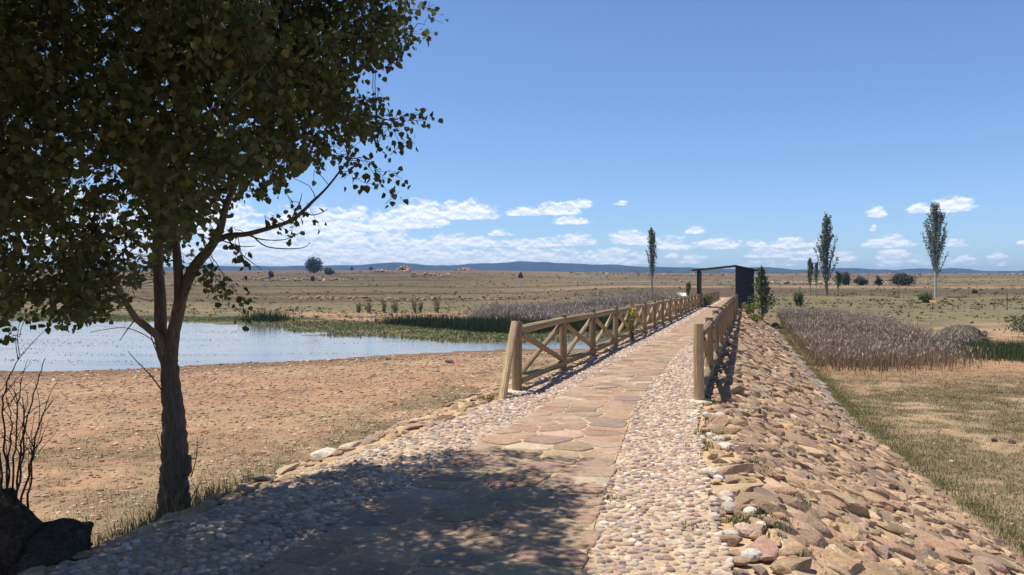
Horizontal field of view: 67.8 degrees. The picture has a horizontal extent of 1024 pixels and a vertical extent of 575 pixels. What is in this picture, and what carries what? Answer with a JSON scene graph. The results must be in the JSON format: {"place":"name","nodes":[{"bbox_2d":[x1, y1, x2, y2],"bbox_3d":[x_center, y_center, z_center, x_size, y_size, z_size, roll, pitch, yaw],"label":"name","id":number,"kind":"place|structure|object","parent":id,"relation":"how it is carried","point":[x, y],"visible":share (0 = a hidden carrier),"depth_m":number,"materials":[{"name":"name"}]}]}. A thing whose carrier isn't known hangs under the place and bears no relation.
{"place":"outdoors","nodes":[
{"label":"outdoors","id":0,"kind":"place"},
{"bbox_2d":[0,320,620,371],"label":"water","id":1,"kind":"structure","parent":0,"point":[282,344],"depth_m":40.02,"materials":[{"name":"blue liquid"}]},
{"bbox_2d":[0,312,637,364],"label":"water weed","id":2,"kind":"object","parent":1,"relation":"in","point":[463,335],"visible":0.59,"depth_m":53.46,"materials":[{"name":"green plant"}]},
{"bbox_2d":[249,298,729,574],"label":"path","id":3,"kind":"structure","parent":0,"point":[514,499],"depth_m":5.50,"materials":[{"name":"beige stone"}]},
{"bbox_2d":[0,270,1023,561],"bbox_3d":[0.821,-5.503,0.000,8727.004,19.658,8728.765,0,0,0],"label":"ground","id":4,"kind":"structure","parent":0,"point":[484,288],"depth_m":23.57,"materials":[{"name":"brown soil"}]},
{"bbox_2d":[91,455,284,547],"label":"grass","id":5,"kind":"structure","parent":4,"relation":"on","point":[196,499],"depth_m":5.94,"materials":[{"name":"plant"}]},
{"bbox_2d":[238,305,299,322],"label":"green rushes","id":6,"kind":"object","parent":4,"relation":"on","point":[263,317],"visible":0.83,"depth_m":67.02,"materials":[{"name":"green plant"}]},
{"bbox_2d":[268,270,273,277],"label":"bush","id":7,"kind":"object","parent":4,"relation":"on","point":[270,273],"visible":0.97,"depth_m":310.00,"materials":[{"name":"green plant"}]},
{"bbox_2d":[304,255,324,272],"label":"bush","id":8,"kind":"object","parent":4,"relation":"on","point":[312,265],"visible":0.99,"depth_m":460.41,"materials":[{"name":"green plant"}]},
{"bbox_2d":[323,267,333,274],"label":"bush","id":9,"kind":"object","parent":4,"relation":"on","point":[329,271],"visible":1,"depth_m":395.72,"materials":[{"name":"green plant"}]},
{"bbox_2d":[355,301,362,312],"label":"willow shrub","id":10,"kind":"object","parent":4,"relation":"on","point":[359,308],"visible":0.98,"depth_m":83.91,"materials":[{"name":"green plant"}]},
{"bbox_2d":[364,300,372,312],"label":"willow shrub","id":11,"kind":"object","parent":4,"relation":"on","point":[369,306],"visible":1,"depth_m":83.96,"materials":[{"name":"green plant"}]},
{"bbox_2d":[370,269,387,271],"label":"rock outcrop","id":12,"kind":"object","parent":4,"relation":"on","point":[377,270],"visible":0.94,"depth_m":518.42,"materials":[{"name":"stone"}]},
{"bbox_2d":[380,298,387,312],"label":"willow shrub","id":13,"kind":"object","parent":4,"relation":"on","point":[384,306],"visible":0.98,"depth_m":83.88,"materials":[{"name":"green plant"}]},
{"bbox_2d":[390,299,398,312],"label":"willow shrub","id":14,"kind":"object","parent":4,"relation":"on","point":[394,308],"visible":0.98,"depth_m":83.91,"materials":[{"name":"green plant"}]},
{"bbox_2d":[391,265,411,271],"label":"rock outcrop","id":15,"kind":"object","parent":4,"relation":"on","point":[404,268],"visible":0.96,"depth_m":557.81,"materials":[{"name":"stone"}]},
{"bbox_2d":[410,298,417,312],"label":"willow shrub","id":16,"kind":"object","parent":4,"relation":"on","point":[415,303],"visible":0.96,"depth_m":83.85,"materials":[{"name":"green plant"}]},
{"bbox_2d":[418,301,423,312],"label":"willow shrub","id":17,"kind":"object","parent":4,"relation":"on","point":[420,307],"visible":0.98,"depth_m":83.95,"materials":[{"name":"green plant"}]},
{"bbox_2d":[430,294,441,312],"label":"willow shrub","id":18,"kind":"object","parent":4,"relation":"on","point":[437,308],"visible":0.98,"depth_m":84.00,"materials":[{"name":"green plant"}]},
{"bbox_2d":[453,267,474,270],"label":"rock outcrop","id":19,"kind":"object","parent":4,"relation":"on","point":[466,268],"visible":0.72,"depth_m":598.47,"materials":[{"name":"stone"}]},
{"bbox_2d":[367,310,639,334],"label":"green rushes","id":20,"kind":"object","parent":4,"relation":"on","point":[487,324],"visible":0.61,"depth_m":54.76,"materials":[{"name":"green plant"}]},
{"bbox_2d":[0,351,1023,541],"bbox_3d":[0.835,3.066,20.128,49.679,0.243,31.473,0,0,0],"label":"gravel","id":21,"kind":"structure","parent":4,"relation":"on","point":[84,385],"depth_m":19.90,"materials":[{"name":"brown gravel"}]},
{"bbox_2d":[4,271,1023,323],"bbox_3d":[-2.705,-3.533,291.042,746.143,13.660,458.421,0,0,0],"label":"heath scrub","id":22,"kind":"object","parent":4,"relation":"on","point":[774,303],"visible":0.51,"depth_m":108.23,"materials":[{"name":"green plant"}]},
{"bbox_2d":[18,308,1023,574],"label":"embankment","id":23,"kind":"structure","parent":4,"relation":"on","point":[876,508],"depth_m":7.73,"materials":[{"name":"stone"}]},
{"bbox_2d":[0,488,41,574],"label":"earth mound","id":24,"kind":"object","parent":23,"relation":"on","point":[17,529],"visible":0.49,"depth_m":4.52,"materials":[{"name":"black stone"}]},
{"bbox_2d":[0,319,59,512],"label":"bare shrub","id":25,"kind":"object","parent":24,"relation":"on","point":[22,455],"visible":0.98,"depth_m":4.72,"materials":[{"name":"brown plant"}]},
{"bbox_2d":[7,518,93,574],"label":"boulder","id":26,"kind":"object","parent":24,"relation":"on","point":[54,542],"visible":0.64,"depth_m":4.48,"materials":[{"name":"stone"}]},
{"bbox_2d":[0,0,161,489],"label":"poplar tree","id":27,"kind":"object","parent":23,"relation":"on","point":[18,13],"visible":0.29,"depth_m":4.57,"materials":[{"name":"green plant"}]},
{"bbox_2d":[0,0,448,520],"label":"poplar tree","id":28,"kind":"object","parent":23,"relation":"on","point":[256,59],"visible":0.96,"depth_m":4.63,"materials":[{"name":"green plant"}]},
{"bbox_2d":[310,447,336,457],"bbox_3d":[-1.800,1.606,7.266,0.238,0.108,0.241,0,0,0],"label":"pale rock","id":29,"kind":"object","parent":23,"relation":"on","point":[326,452],"visible":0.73,"depth_m":7.22,"materials":[{"name":"stone"}]},
{"bbox_2d":[48,298,724,574],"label":"cobble strip","id":30,"kind":"object","parent":23,"relation":"on","point":[276,521],"visible":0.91,"depth_m":5.61,"materials":[{"name":"beige stone"}]},
{"bbox_2d":[498,291,719,399],"bbox_3d":[13.217,1.111,54.085,0.401,1.224,90.984,0,0,17],"label":"log fence","id":31,"kind":"object","parent":23,"relation":"on","point":[513,353],"visible":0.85,"depth_m":15.02,"materials":[{"name":"brown wood"}]},
{"bbox_2d":[626,303,641,339],"bbox_3d":[3.473,1.091,21.999,0.487,1.261,0.455,0,0,35],"label":"broom bush","id":32,"kind":"object","parent":23,"relation":"on","point":[632,317],"visible":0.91,"depth_m":22.02,"materials":[{"name":"green plant"}]},
{"bbox_2d":[583,310,737,574],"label":"cobble strip","id":33,"kind":"object","parent":23,"relation":"on","point":[660,479],"visible":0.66,"depth_m":5.67,"materials":[{"name":"beige stone"}]},
{"bbox_2d":[703,297,713,305],"bbox_3d":[15.562,1.254,61.040,1.242,0.964,1.311,0,0,-29],"label":"weed bush","id":34,"kind":"object","parent":23,"relation":"on","point":[707,301],"visible":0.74,"depth_m":60.94,"materials":[{"name":"green plant"}]},
{"bbox_2d":[688,294,737,403],"bbox_3d":[9.237,1.113,31.942,0.401,1.220,45.258,0,0,17],"label":"log fence","id":35,"kind":"object","parent":23,"relation":"on","point":[710,336],"visible":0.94,"depth_m":12.78,"materials":[{"name":"brown wood"}]},
{"bbox_2d":[739,300,759,314],"bbox_3d":[15.536,1.452,50.203,1.536,1.084,1.376,0,0,0],"label":"weed bush","id":36,"kind":"object","parent":23,"relation":"on","point":[748,308],"visible":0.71,"depth_m":49.98,"materials":[{"name":"green plant"}]},
{"bbox_2d":[748,311,763,323],"bbox_3d":[13.892,1.835,43.887,1.434,0.764,1.286,0,0,-21],"label":"weed bush","id":37,"kind":"object","parent":23,"relation":"on","point":[755,317],"visible":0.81,"depth_m":43.70,"materials":[{"name":"green plant"}]},
{"bbox_2d":[453,289,682,324],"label":"dry reeds","id":38,"kind":"object","parent":4,"relation":"on","point":[528,311],"visible":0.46,"depth_m":67.05,"materials":[{"name":"grey plant"}]},
{"bbox_2d":[239,272,1023,327],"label":"rubble","id":39,"kind":"object","parent":4,"relation":"on","point":[488,297],"visible":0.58,"depth_m":199.56,"materials":[{"name":"stone"}]},
{"bbox_2d":[646,227,658,291],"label":"poplar tree","id":40,"kind":"object","parent":4,"relation":"on","point":[652,247],"visible":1,"depth_m":99.88,"materials":[{"name":"green plant"}]},
{"bbox_2d":[685,282,690,295],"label":"sapling","id":41,"kind":"object","parent":4,"relation":"on","point":[688,287],"visible":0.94,"depth_m":83.88,"materials":[{"name":"green plant"}]},
{"bbox_2d":[691,265,756,313],"bbox_3d":[16.058,0.460,57.521,4.750,4.080,3.100,0,0,17],"label":"shelter","id":42,"kind":"object","parent":4,"relation":"on","point":[744,281],"visible":0.7,"depth_m":55.92,"materials":[{"name":"paint"}]},
{"bbox_2d":[747,265,776,319],"bbox_3d":[17.757,0.581,53.950,2.120,4.265,1.561,0,0,0],"label":"young poplar","id":43,"kind":"object","parent":4,"relation":"on","point":[762,291],"visible":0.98,"depth_m":53.82,"materials":[{"name":"green plant"}]},
{"bbox_2d":[792,289,803,305],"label":"wispy shrub","id":44,"kind":"object","parent":4,"relation":"on","point":[798,297],"visible":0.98,"depth_m":80.82,"materials":[{"name":"green plant"}]},
{"bbox_2d":[806,257,813,294],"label":"sapling","id":45,"kind":"object","parent":4,"relation":"on","point":[810,266],"visible":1,"depth_m":103.93,"materials":[{"name":"green plant"}]},
{"bbox_2d":[812,262,819,295],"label":"sapling","id":46,"kind":"object","parent":4,"relation":"on","point":[816,272],"visible":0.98,"depth_m":105.92,"materials":[{"name":"green plant"}]},
{"bbox_2d":[813,212,838,295],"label":"poplar tree","id":47,"kind":"object","parent":4,"relation":"on","point":[824,246],"visible":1,"depth_m":104.81,"materials":[{"name":"green plant"}]},
{"bbox_2d":[832,271,843,295],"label":"sapling","id":48,"kind":"object","parent":4,"relation":"on","point":[838,277],"visible":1,"depth_m":105.87,"materials":[{"name":"green plant"}]},
{"bbox_2d":[841,271,850,284],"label":"bush","id":49,"kind":"object","parent":4,"relation":"on","point":[846,279],"visible":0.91,"depth_m":178.74,"materials":[{"name":"green plant"}]},
{"bbox_2d":[852,275,868,284],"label":"bush","id":50,"kind":"object","parent":4,"relation":"on","point":[860,281],"visible":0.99,"depth_m":171.10,"materials":[{"name":"green plant"}]},
{"bbox_2d":[873,275,883,284],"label":"bush","id":51,"kind":"object","parent":4,"relation":"on","point":[878,281],"visible":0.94,"depth_m":178.76,"materials":[{"name":"green plant"}]},
{"bbox_2d":[776,305,1009,379],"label":"dry reeds","id":52,"kind":"object","parent":4,"relation":"on","point":[884,342],"visible":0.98,"depth_m":34.82,"materials":[{"name":"grey plant"}]},
{"bbox_2d":[889,271,919,285],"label":"bush","id":53,"kind":"object","parent":4,"relation":"on","point":[902,279],"visible":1,"depth_m":170.42,"materials":[{"name":"green plant"}]},
{"bbox_2d":[917,291,933,302],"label":"bush","id":54,"kind":"object","parent":4,"relation":"on","point":[926,297],"visible":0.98,"depth_m":87.23,"materials":[{"name":"green plant"}]},
{"bbox_2d":[920,202,951,297],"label":"poplar tree","id":55,"kind":"object","parent":4,"relation":"on","point":[936,222],"visible":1,"depth_m":104.78,"materials":[{"name":"green plant"}]},
{"bbox_2d":[928,323,994,342],"bbox_3d":[24.140,2.502,41.014,3.543,1.127,3.276,0,0,0],"label":"straw heap","id":56,"kind":"object","parent":4,"relation":"on","point":[964,331],"visible":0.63,"depth_m":40.38,"materials":[{"name":"plant"}]},
{"bbox_2d":[915,336,1023,362],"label":"green rushes","id":57,"kind":"object","parent":4,"relation":"on","point":[1010,350],"visible":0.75,"depth_m":33.13,"materials":[{"name":"green plant"}]},
{"bbox_2d":[975,329,987,338],"bbox_3d":[24.559,2.656,40.418,1.088,0.864,1.213,0,0,0],"label":"straw tuft","id":58,"kind":"object","parent":4,"relation":"on","point":[984,332],"visible":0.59,"depth_m":40.12,"materials":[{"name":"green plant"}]},
{"bbox_2d":[993,311,1023,336],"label":"green shrub","id":59,"kind":"object","parent":4,"relation":"on","point":[1016,322],"visible":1,"depth_m":43.42,"materials":[{"name":"green plant"}]},
{"bbox_2d":[0,261,1023,273],"bbox_3d":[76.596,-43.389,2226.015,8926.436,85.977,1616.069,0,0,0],"label":"hills","id":60,"kind":"structure","parent":0,"point":[545,266],"depth_m":2563.23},
{"bbox_2d":[0,0,1023,270],"label":"sky","id":61,"kind":"structure","parent":0,"point":[570,131],"materials":[{"name":"blue"}]},
{"bbox_2d":[473,312,815,556],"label":"stones","id":62,"kind":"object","parent":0,"point":[735,520],"depth_m":5.61,"materials":[{"name":"brown stone"}]},
{"bbox_2d":[775,323,1023,561],"bbox_3d":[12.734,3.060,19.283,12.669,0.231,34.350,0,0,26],"label":"grass","id":63,"kind":"structure","parent":0,"point":[956,419],"depth_m":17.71,"materials":[{"name":"plant"}]}
]}

